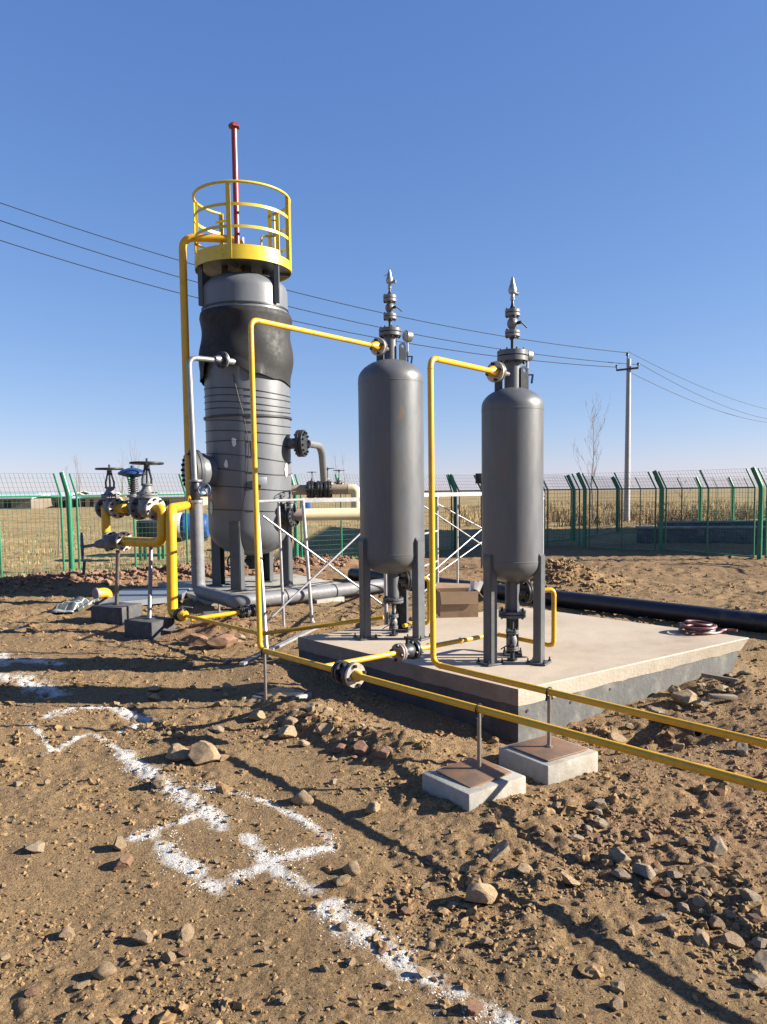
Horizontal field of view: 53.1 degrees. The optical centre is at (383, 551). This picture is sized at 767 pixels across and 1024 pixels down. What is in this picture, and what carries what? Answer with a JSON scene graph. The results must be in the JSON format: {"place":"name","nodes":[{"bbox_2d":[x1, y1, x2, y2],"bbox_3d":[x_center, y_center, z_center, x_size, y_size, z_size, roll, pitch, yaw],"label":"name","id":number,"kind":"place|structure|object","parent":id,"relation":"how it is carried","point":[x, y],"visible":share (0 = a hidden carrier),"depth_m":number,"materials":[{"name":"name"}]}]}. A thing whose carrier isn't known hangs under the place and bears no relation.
{"place":"outdoors","nodes":[
{"label":"outdoors","id":0,"kind":"place"},
{"bbox_2d":[292,481,359,507],"bbox_3d":[-1.163,-0.973,14.267,1.494,0.682,0.330,-1,5,0],"label":"cream pipe","id":1,"kind":"object","parent":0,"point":[313,489],"visible":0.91,"depth_m":14.17,"materials":[{"name":"metal"}]},
{"bbox_2d":[0,501,746,573],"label":"dry grass","id":2,"kind":"structure","parent":0,"point":[56,553],"depth_m":21.37,"materials":[{"name":"plant"}]},
{"bbox_2d":[0,489,766,1023],"bbox_3d":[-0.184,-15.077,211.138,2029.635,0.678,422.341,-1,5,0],"label":"ground","id":3,"kind":"structure","parent":0,"point":[472,829],"depth_m":3.68,"materials":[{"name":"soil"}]},
{"bbox_2d":[0,494,52,508],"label":"shed","id":4,"kind":"structure","parent":3,"relation":"on","point":[29,503],"depth_m":91.84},
{"bbox_2d":[25,841,44,852],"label":"stone","id":5,"kind":"object","parent":3,"relation":"on","point":[37,847],"visible":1,"depth_m":3.45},
{"bbox_2d":[0,491,89,494],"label":"shed","id":6,"kind":"structure","parent":3,"relation":"on","point":[34,492],"depth_m":153.88,"materials":[{"name":"beige paint"}]},
{"bbox_2d":[37,492,83,507],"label":"shed","id":7,"kind":"structure","parent":3,"relation":"on","point":[55,503],"depth_m":97.77,"materials":[{"name":"beige paint"}]},
{"bbox_2d":[58,926,74,937],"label":"stone","id":8,"kind":"object","parent":3,"relation":"on","point":[67,932],"visible":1,"depth_m":2.82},
{"bbox_2d":[49,596,98,612],"bbox_3d":[-4.217,0.710,10.531,0.371,0.166,0.677,0,5,9],"label":"plaid sack","id":9,"kind":"object","parent":3,"relation":"on","point":[78,603],"visible":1,"depth_m":10.36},
{"bbox_2d":[92,588,113,599],"bbox_3d":[-4.099,0.676,11.327,0.170,0.315,0.347,2,5,35],"label":"pipe elbow","id":10,"kind":"object","parent":3,"relation":"on","point":[104,593],"visible":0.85,"depth_m":11.22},
{"bbox_2d":[91,961,116,979],"bbox_3d":[-0.939,1.411,2.575,0.075,0.060,0.084,-4,5,-32],"label":"stone","id":11,"kind":"object","parent":3,"relation":"on","point":[104,970],"visible":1,"depth_m":2.55,"materials":[{"name":"stone"}]},
{"bbox_2d":[85,492,124,506],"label":"shed","id":12,"kind":"structure","parent":3,"relation":"on","point":[89,499],"depth_m":93.78,"materials":[{"name":"beige paint"}]},
{"bbox_2d":[91,602,141,624],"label":"footing block","id":13,"kind":"structure","parent":3,"relation":"on","point":[109,613],"depth_m":9.49,"materials":[{"name":"concrete"}]},
{"bbox_2d":[112,550,120,604],"bbox_3d":[-3.285,0.328,9.505,0.099,0.714,0.371,-3,5,-32],"label":"pipe support","id":14,"kind":"object","parent":13,"relation":"on","point":[117,564],"visible":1,"depth_m":9.47,"materials":[{"name":"metal"}]},
{"bbox_2d":[80,531,131,574],"bbox_3d":[-3.337,0.011,9.276,0.598,0.510,0.388,-3,5,-24],"label":"gate valve","id":15,"kind":"object","parent":14,"relation":"on","point":[109,541],"visible":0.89,"depth_m":9.19,"materials":[{"name":"black metal"}]},
{"bbox_2d":[100,505,110,535],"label":"bypass pipe","id":16,"kind":"object","parent":15,"relation":"attached to","point":[105,521],"visible":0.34,"depth_m":9.37,"materials":[{"name":"metal"}]},
{"bbox_2d":[95,465,123,518],"bbox_3d":[-3.350,-0.735,9.418,0.362,0.659,0.338,3,6,37],"label":"gate valve","id":17,"kind":"object","parent":16,"relation":"attached to","point":[111,501],"visible":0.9,"depth_m":9.36,"materials":[{"name":"black metal"}]},
{"bbox_2d":[114,504,127,512],"bbox_3d":[-3.167,-0.521,9.296,0.156,0.108,0.110,3,6,37],"label":"pipe spool","id":18,"kind":"object","parent":17,"relation":"attached to","point":[120,508],"visible":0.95,"depth_m":9.25,"materials":[{"name":"yellow paint"}]},
{"bbox_2d":[118,466,145,515],"bbox_3d":[-3.028,-0.731,9.291,0.340,0.615,0.340,-1,5,0],"label":"control valve","id":19,"kind":"object","parent":18,"relation":"attached to","point":[132,472],"visible":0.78,"depth_m":9.23,"materials":[{"name":"metal"}]},
{"bbox_2d":[113,836,126,850],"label":"stone","id":20,"kind":"object","parent":3,"relation":"on","point":[120,844],"visible":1,"depth_m":3.48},
{"bbox_2d":[113,854,132,869],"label":"stone","id":21,"kind":"object","parent":3,"relation":"on","point":[124,861],"visible":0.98,"depth_m":3.33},
{"bbox_2d":[131,929,152,944],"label":"stone","id":22,"kind":"object","parent":3,"relation":"on","point":[143,936],"visible":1,"depth_m":2.77,"materials":[{"name":"stone"}]},
{"bbox_2d":[100,588,189,604],"bbox_3d":[-3.503,0.686,11.461,1.062,0.080,1.683,-1,5,-8],"label":"concrete pad","id":23,"kind":"object","parent":3,"relation":"on","point":[159,595],"visible":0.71,"depth_m":11.37,"materials":[{"name":"concrete"}]},
{"bbox_2d":[124,615,174,639],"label":"footing block","id":24,"kind":"structure","parent":3,"relation":"on","point":[156,627],"depth_m":8.59,"materials":[{"name":"concrete"}]},
{"bbox_2d":[145,547,153,618],"bbox_3d":[-2.690,0.358,8.834,0.098,0.804,0.409,-2,5,-11],"label":"pipe support","id":25,"kind":"object","parent":24,"relation":"on","point":[150,576],"visible":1,"depth_m":8.82,"materials":[{"name":"metal"}]},
{"bbox_2d":[121,504,165,547],"bbox_3d":[-2.802,-0.306,9.017,0.726,0.510,0.120,2,5,33],"label":"bypass pipe","id":26,"kind":"object","parent":25,"relation":"on","point":[159,510],"visible":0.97,"depth_m":8.84,"materials":[{"name":"metal"}]},
{"bbox_2d":[128,458,165,519],"bbox_3d":[-2.757,-0.727,8.978,0.397,0.722,0.393,3,6,37],"label":"gate valve","id":27,"kind":"object","parent":26,"relation":"attached to","point":[144,501],"visible":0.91,"depth_m":8.91,"materials":[{"name":"white metal"}]},
{"bbox_2d":[136,520,164,560],"bbox_3d":[-5.568,-0.246,18.532,0.660,1.013,0.500,-1,5,0],"label":"fence","id":28,"kind":"object","parent":3,"relation":"on","point":[146,532],"visible":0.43,"depth_m":18.27,"materials":[{"name":"metal"}]},
{"bbox_2d":[150,774,165,787],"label":"stone","id":29,"kind":"object","parent":3,"relation":"on","point":[158,781],"visible":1,"depth_m":4.19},
{"bbox_2d":[165,743,189,761],"bbox_3d":[-1.226,1.212,4.622,0.168,0.093,0.156,4,4,27],"label":"stone","id":30,"kind":"object","parent":3,"relation":"on","point":[177,752],"visible":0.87,"depth_m":4.58,"materials":[{"name":"stone"}]},
{"bbox_2d":[0,553,358,593],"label":"red clods","id":31,"kind":"object","parent":3,"relation":"on","point":[92,575],"visible":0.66,"depth_m":13.88,"materials":[{"name":"soil"}]},
{"bbox_2d":[158,492,207,504],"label":"shed","id":32,"kind":"structure","parent":3,"relation":"on","point":[175,498],"depth_m":99.76,"materials":[{"name":"beige paint"}]},
{"bbox_2d":[176,923,193,940],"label":"stone","id":33,"kind":"object","parent":3,"relation":"on","point":[184,932],"visible":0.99,"depth_m":2.80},
{"bbox_2d":[176,513,209,541],"bbox_3d":[-4.899,-0.625,19.506,0.973,0.731,0.706,-1,5,0],"label":"blue tank","id":34,"kind":"object","parent":3,"relation":"on","point":[180,521],"visible":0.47,"depth_m":19.25,"materials":[{"name":"metal"}]},
{"bbox_2d":[187,633,207,645],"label":"stone","id":35,"kind":"object","parent":3,"relation":"on","point":[196,639],"visible":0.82,"depth_m":8.16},
{"bbox_2d":[188,740,220,764],"bbox_3d":[-1.074,1.189,4.533,0.189,0.132,0.132,2,5,30],"label":"stone","id":36,"kind":"object","parent":3,"relation":"on","point":[202,752],"visible":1,"depth_m":4.51,"materials":[{"name":"stone"}]},
{"bbox_2d":[204,633,238,648],"bbox_3d":[-1.702,0.943,8.009,0.295,0.175,0.302,1,5,22],"label":"stone","id":37,"kind":"object","parent":3,"relation":"on","point":[223,641],"visible":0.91,"depth_m":7.91,"materials":[{"name":"stone"}]},
{"bbox_2d":[190,604,255,621],"bbox_3d":[-1.818,0.710,8.776,0.791,0.157,0.150,-4,5,-34],"label":"gas pipe","id":38,"kind":"object","parent":3,"relation":"on","point":[244,611],"visible":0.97,"depth_m":8.84,"materials":[{"name":"metal"}]},
{"bbox_2d":[0,472,456,576],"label":"fence","id":39,"kind":"object","parent":3,"relation":"on","point":[68,495],"visible":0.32,"depth_m":14.53,"materials":[{"name":"green metal"}]},
{"bbox_2d":[158,574,337,605],"bbox_3d":[-2.096,0.632,12.687,2.500,0.160,2.700,-4,5,-32],"label":"concrete pad","id":40,"kind":"object","parent":3,"relation":"on","point":[300,581],"visible":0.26,"depth_m":12.76,"materials":[{"name":"concrete"}]},
{"bbox_2d":[181,121,309,591],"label":"pressure tower","id":41,"kind":"structure","parent":40,"relation":"on","point":[233,300],"depth_m":11.81,"materials":[{"name":"metal"}]},
{"bbox_2d":[186,355,215,479],"bbox_3d":[-2.645,-1.949,11.237,0.441,1.798,0.098,-4,6,-39],"label":"vent pipe","id":42,"kind":"object","parent":41,"relation":"attached to","point":[191,360],"visible":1,"depth_m":11.11,"materials":[{"name":"metal"}]},
{"bbox_2d":[166,234,243,617],"bbox_3d":[-2.652,-2.104,10.439,1.024,5.476,3.970,-1,5,0],"label":"gas pipe","id":43,"kind":"object","parent":41,"relation":"attached to","point":[172,509],"visible":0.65,"depth_m":11.86,"materials":[{"name":"metal"}]},
{"bbox_2d":[173,606,192,621],"bbox_3d":[-2.261,0.704,8.652,0.152,0.179,0.215,-5,6,-43],"label":"ball valve","id":44,"kind":"object","parent":43,"relation":"attached to","point":[179,613],"visible":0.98,"depth_m":8.62,"materials":[{"name":"metal"}]},
{"bbox_2d":[185,614,383,635],"bbox_3d":[-1.238,0.680,7.692,2.703,0.236,0.478,2,5,34],"label":"drain line","id":45,"kind":"object","parent":44,"relation":"attached to","point":[323,625],"visible":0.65,"depth_m":7.32,"materials":[{"name":"yellow paint"}]},
{"bbox_2d":[307,440,326,481],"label":"elbow pipe","id":46,"kind":"object","parent":41,"relation":"attached to","point":[318,446],"visible":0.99,"depth_m":13.19,"materials":[{"name":"metal"}]},
{"bbox_2d":[280,508,359,523],"bbox_3d":[-0.799,-0.609,12.384,1.844,0.310,0.311,-2,5,-16],"label":"cream pipe","id":47,"kind":"object","parent":41,"relation":"attached to","point":[316,514],"visible":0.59,"depth_m":12.23,"materials":[{"name":"metal"}]},
{"bbox_2d":[0,628,504,1023],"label":"lime marking","id":48,"kind":"object","parent":3,"relation":"on","point":[450,994],"visible":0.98,"depth_m":3.42,"materials":[{"name":"paint"}]},
{"bbox_2d":[261,647,267,702],"bbox_3d":[-0.862,0.897,5.592,0.050,0.415,0.047,-1,5,0],"label":"pipe support","id":49,"kind":"object","parent":3,"relation":"on","point":[264,656],"visible":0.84,"depth_m":5.58,"materials":[{"name":"metal"}]},
{"bbox_2d":[239,628,318,664],"bbox_3d":[-0.990,0.905,7.518,0.050,0.104,1.460,1,5,22],"label":"loose tube","id":50,"kind":"object","parent":3,"relation":"on","point":[274,647],"visible":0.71,"depth_m":7.42,"materials":[{"name":"metal"}]},
{"bbox_2d":[252,686,311,698],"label":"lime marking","id":51,"kind":"structure","parent":3,"relation":"on","point":[291,692],"depth_m":5.88,"materials":[{"name":"concrete"}]},
{"bbox_2d":[278,725,297,738],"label":"stone","id":52,"kind":"object","parent":3,"relation":"on","point":[287,731],"visible":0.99,"depth_m":4.98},
{"bbox_2d":[189,503,411,608],"bbox_3d":[-0.920,-0.023,11.192,3.607,1.415,1.524,-2,5,-17],"label":"wrapped pipe","id":53,"kind":"object","parent":3,"relation":"on","point":[201,590],"visible":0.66,"depth_m":11.18,"materials":[{"name":"silver metal"}]},
{"bbox_2d":[188,479,210,503],"bbox_3d":[-2.666,-0.868,11.101,0.220,0.377,0.591,-3,5,-29],"label":"globe valve","id":54,"kind":"object","parent":53,"relation":"attached to","point":[196,490],"visible":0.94,"depth_m":11.18,"materials":[{"name":"metal"}]},
{"bbox_2d":[290,789,313,805],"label":"stone","id":55,"kind":"object","parent":3,"relation":"on","point":[303,797],"visible":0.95,"depth_m":3.92,"materials":[{"name":"stone"}]},
{"bbox_2d":[315,723,333,734],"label":"stone","id":56,"kind":"object","parent":3,"relation":"on","point":[324,728],"visible":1,"depth_m":4.97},
{"bbox_2d":[258,497,395,659],"bbox_3d":[-0.547,0.176,8.717,1.339,1.578,2.907,0,5,7],"label":"scaffold","id":57,"kind":"object","parent":3,"relation":"on","point":[265,620],"visible":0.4,"depth_m":8.21,"materials":[{"name":"metal"}]},
{"bbox_2d":[333,874,351,886],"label":"stone","id":58,"kind":"object","parent":3,"relation":"on","point":[341,880],"visible":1,"depth_m":3.10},
{"bbox_2d":[342,860,360,875],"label":"stone","id":59,"kind":"object","parent":3,"relation":"on","point":[352,868],"visible":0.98,"depth_m":3.19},
{"bbox_2d":[353,740,370,755],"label":"stone","id":60,"kind":"object","parent":3,"relation":"on","point":[361,747],"visible":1,"depth_m":4.58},
{"bbox_2d":[375,746,391,759],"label":"stone","id":61,"kind":"object","parent":3,"relation":"on","point":[383,753],"visible":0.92,"depth_m":4.46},
{"bbox_2d":[447,473,480,550],"bbox_3d":[2.569,-1.043,20.844,2.258,2.137,0.238,-4,6,-40],"label":"fence","id":62,"kind":"object","parent":3,"relation":"on","point":[452,486],"visible":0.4,"depth_m":20.27,"materials":[{"name":"green metal"}]},
{"bbox_2d":[422,756,525,810],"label":"footing block","id":63,"kind":"structure","parent":3,"relation":"on","point":[466,785],"depth_m":3.94,"materials":[{"name":"concrete"}]},
{"bbox_2d":[475,703,482,769],"bbox_3d":[0.503,0.973,4.041,0.050,0.357,0.047,-1,5,0],"label":"pipe support","id":64,"kind":"object","parent":63,"relation":"on","point":[478,716],"visible":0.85,"depth_m":4.03,"materials":[{"name":"metal"}]},
{"bbox_2d":[467,998,483,1015],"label":"stone","id":65,"kind":"object","parent":3,"relation":"on","point":[475,1006],"visible":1,"depth_m":2.35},
{"bbox_2d":[475,473,482,567],"bbox_3d":[1.900,-0.532,15.222,0.150,2.026,0.130,-1,5,0],"label":"fence post","id":66,"kind":"object","parent":3,"relation":"on","point":[478,478],"visible":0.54,"depth_m":15.17,"materials":[{"name":"green metal"}]},
{"bbox_2d":[465,882,497,903],"bbox_3d":[0.378,1.327,2.987,0.128,0.090,0.112,1,5,16],"label":"stone","id":67,"kind":"object","parent":3,"relation":"on","point":[480,892],"visible":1,"depth_m":2.95,"materials":[{"name":"stone"}]},
{"bbox_2d":[424,492,543,605],"bbox_3d":[1.561,-0.132,11.944,0.447,1.590,3.386,4,6,44],"label":"scaffold","id":68,"kind":"object","parent":3,"relation":"on","point":[437,494],"visible":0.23,"depth_m":11.42,"materials":[{"name":"metal"}]},
{"bbox_2d":[489,839,510,861],"bbox_3d":[0.495,1.299,3.341,0.101,0.069,0.106,-2,5,-10],"label":"stone","id":69,"kind":"object","parent":3,"relation":"on","point":[500,850],"visible":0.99,"depth_m":3.31,"materials":[{"name":"stone"}]},
{"bbox_2d":[298,607,748,742],"bbox_3d":[1.216,1.107,6.909,3.074,0.680,2.561,-4,6,-36],"label":"concrete pad","id":70,"kind":"object","parent":3,"relation":"on","point":[621,662],"visible":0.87,"depth_m":6.07,"materials":[{"name":"concrete"}]},
{"bbox_2d":[353,269,429,640],"bbox_3d":[0.059,-0.854,6.946,0.709,3.292,0.670,-1,5,0],"label":"pressure vessel","id":71,"kind":"object","parent":70,"relation":"on","point":[391,543],"visible":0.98,"depth_m":6.70,"materials":[{"name":"grey paint"}]},
{"bbox_2d":[402,576,429,627],"bbox_3d":[0.298,0.464,7.138,0.270,0.475,0.134,-2,5,-18],"label":"drain line","id":72,"kind":"object","parent":71,"relation":"attached to","point":[408,624],"visible":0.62,"depth_m":7.11,"materials":[{"name":"yellow paint"}]},
{"bbox_2d":[248,318,766,791],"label":"gas pipe","id":73,"kind":"object","parent":71,"relation":"attached to","point":[350,674],"visible":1,"depth_m":4.75,"materials":[{"name":"metal"}]},
{"bbox_2d":[436,582,482,617],"bbox_3d":[0.831,0.509,8.170,0.517,0.322,0.428,-1,5,-4],"label":"cardboard box","id":74,"kind":"object","parent":70,"relation":"on","point":[455,600],"visible":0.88,"depth_m":7.98,"materials":[{"name":"cardboard"}]},
{"bbox_2d":[476,277,551,666],"bbox_3d":[0.978,-0.593,5.864,0.576,2.918,0.535,-1,5,0],"label":"pressure vessel","id":75,"kind":"object","parent":70,"relation":"on","point":[512,419],"visible":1,"depth_m":5.68,"materials":[{"name":"grey paint"}]},
{"bbox_2d":[326,587,556,665],"bbox_3d":[0.356,0.552,5.738,2.014,0.482,0.531,-3,5,-29],"label":"drain line","id":76,"kind":"object","parent":75,"relation":"attached to","point":[408,649],"visible":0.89,"depth_m":5.63,"materials":[{"name":"yellow paint"}]},
{"bbox_2d":[427,355,766,747],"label":"gas pipe","id":77,"kind":"object","parent":75,"relation":"attached to","point":[491,371],"visible":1,"depth_m":4.92,"materials":[{"name":"metal"}]},
{"bbox_2d":[678,620,737,634],"bbox_3d":[2.964,0.682,6.985,0.545,0.109,0.319,-1,5,0],"label":"hose coil","id":78,"kind":"object","parent":70,"relation":"on","point":[697,627],"visible":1,"depth_m":6.91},
{"bbox_2d":[499,735,597,784],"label":"footing block","id":79,"kind":"structure","parent":3,"relation":"on","point":[536,760],"depth_m":4.27,"materials":[{"name":"concrete"}]},
{"bbox_2d":[545,687,552,747],"bbox_3d":[0.941,0.938,4.365,0.051,0.347,0.046,-1,5,0],"label":"pipe support","id":80,"kind":"object","parent":79,"relation":"on","point":[549,698],"visible":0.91,"depth_m":4.36,"materials":[{"name":"metal"}]},
{"bbox_2d":[348,568,766,632],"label":"black pipe","id":81,"kind":"object","parent":3,"relation":"on","point":[731,619],"visible":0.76,"depth_m":9.39,"materials":[{"name":"plastic"}]},
{"bbox_2d":[497,557,667,594],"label":"dug clods","id":82,"kind":"object","parent":3,"relation":"on","point":[558,563],"visible":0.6,"depth_m":12.39,"materials":[{"name":"soil"}]},
{"bbox_2d":[571,393,610,507],"bbox_3d":[9.576,-4.342,35.430,1.341,6.097,1.764,-3,5,-28],"label":"bare tree","id":83,"kind":"object","parent":3,"relation":"on","point":[592,465],"visible":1,"depth_m":35.49,"materials":[{"name":"brown plant"}]},
{"bbox_2d":[443,497,765,525],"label":"reed bed","id":84,"kind":"object","parent":3,"relation":"on","point":[551,507],"visible":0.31,"depth_m":48.13,"materials":[{"name":"plant"}]},
{"bbox_2d":[607,997,622,1010],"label":"stone","id":85,"kind":"object","parent":3,"relation":"on","point":[615,1003],"visible":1,"depth_m":2.35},
{"bbox_2d":[609,981,624,994],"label":"stone","id":86,"kind":"object","parent":3,"relation":"on","point":[617,986],"visible":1,"depth_m":2.44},
{"bbox_2d":[608,847,630,865],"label":"stone","id":87,"kind":"object","parent":3,"relation":"on","point":[617,855],"visible":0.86,"depth_m":3.27,"materials":[{"name":"stone"}]},
{"bbox_2d":[615,352,639,520],"bbox_3d":[11.891,-5.450,37.690,1.193,8.474,0.330,-1,5,0],"label":"utility pole","id":88,"kind":"object","parent":3,"relation":"on","point":[628,368],"visible":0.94,"depth_m":37.58,"materials":[{"name":"concrete"}]},
{"bbox_2d":[0,240,616,367],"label":"power line","id":89,"kind":"object","parent":88,"relation":"attached to","point":[292,320],"visible":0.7,"depth_m":32.05,"materials":[{"name":"metal"}]},
{"bbox_2d":[0,202,626,352],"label":"power line","id":90,"kind":"object","parent":88,"relation":"attached to","point":[301,293],"visible":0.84,"depth_m":32.77,"materials":[{"name":"metal"}]},
{"bbox_2d":[0,220,636,364],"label":"power line","id":91,"kind":"object","parent":88,"relation":"attached to","point":[290,306],"visible":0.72,"depth_m":32.82,"materials":[{"name":"metal"}]},
{"bbox_2d":[632,863,655,880],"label":"stone","id":92,"kind":"object","parent":3,"relation":"on","point":[647,871],"visible":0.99,"depth_m":3.18,"materials":[{"name":"stone"}]},
{"bbox_2d":[544,467,766,559],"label":"fence","id":93,"kind":"object","parent":3,"relation":"on","point":[707,506],"visible":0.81,"depth_m":19.08,"materials":[{"name":"green metal"}]},
{"bbox_2d":[659,713,702,737],"bbox_3d":[1.983,1.167,5.226,0.066,0.131,0.635,-1,5,-5],"label":"steel pipe","id":94,"kind":"object","parent":3,"relation":"on","point":[696,734],"visible":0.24,"depth_m":4.99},
{"bbox_2d":[670,689,696,706],"bbox_3d":[2.223,1.077,5.694,0.147,0.129,0.173,-4,6,-38],"label":"stone","id":95,"kind":"object","parent":3,"relation":"on","point":[687,697],"visible":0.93,"depth_m":5.64,"materials":[{"name":"stone"}]},
{"bbox_2d":[635,526,764,543],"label":"wall","id":96,"kind":"structure","parent":3,"relation":"on","point":[648,538],"depth_m":22.02,"materials":[{"name":"grey concrete"}]},
{"bbox_2d":[692,928,708,947],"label":"stone","id":97,"kind":"object","parent":3,"relation":"on","point":[700,937],"visible":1,"depth_m":2.70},
{"bbox_2d":[657,520,764,525],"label":"wall","id":98,"kind":"structure","parent":3,"relation":"on","point":[737,522],"depth_m":26.43,"materials":[{"name":"concrete"}]},
{"bbox_2d":[709,915,725,928],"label":"stone","id":99,"kind":"object","parent":3,"relation":"on","point":[716,922],"visible":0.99,"depth_m":2.79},
{"bbox_2d":[709,835,727,855],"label":"stone","id":100,"kind":"object","parent":3,"relation":"on","point":[717,846],"visible":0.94,"depth_m":3.40,"materials":[{"name":"stone"}]},
{"bbox_2d":[708,693,737,699],"bbox_3d":[2.458,1.052,5.564,0.201,0.045,0.050,-1,5,-6],"label":"timber offcut","id":101,"kind":"object","parent":3,"relation":"on","point":[723,696],"visible":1,"depth_m":5.54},
{"bbox_2d":[720,931,744,949],"bbox_3d":[1.232,1.372,2.716,0.082,0.056,0.087,1,5,22],"label":"stone","id":102,"kind":"object","parent":3,"relation":"on","point":[732,939],"visible":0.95,"depth_m":2.69,"materials":[{"name":"stone"}]},
{"bbox_2d":[738,888,761,901],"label":"stone","id":103,"kind":"object","parent":3,"relation":"on","point":[748,894],"visible":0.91,"depth_m":2.95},
{"bbox_2d":[743,973,766,988],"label":"stone","id":104,"kind":"object","parent":3,"relation":"on","point":[758,981],"visible":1,"depth_m":2.46,"materials":[{"name":"stone"}]},
{"bbox_2d":[751,937,766,948],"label":"stone","id":105,"kind":"object","parent":3,"relation":"on","point":[758,942],"visible":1,"depth_m":2.69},
{"bbox_2d":[752,950,766,972],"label":"stone","id":106,"kind":"object","parent":3,"relation":"on","point":[759,960],"visible":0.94,"depth_m":2.56,"materials":[{"name":"stone"}]},
{"bbox_2d":[0,555,766,1023],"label":"coarse gravel","id":107,"kind":"structure","parent":0,"point":[584,969],"depth_m":3.64,"materials":[{"name":"gravel"}]},
{"bbox_2d":[610,868,631,880],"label":"stone","id":108,"kind":"object","parent":107,"relation":"on","point":[623,874],"visible":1,"depth_m":3.15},
{"bbox_2d":[0,0,766,493],"label":"sky","id":109,"kind":"structure","parent":0,"point":[606,158],"materials":[{"name":"blue"}]},
{"bbox_2d":[126,487,765,496],"bbox_3d":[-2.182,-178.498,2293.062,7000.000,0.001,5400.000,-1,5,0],"label":"ground","id":110,"kind":"structure","parent":0,"point":[603,490],"depth_m":714.28,"materials":[{"name":"soil"}]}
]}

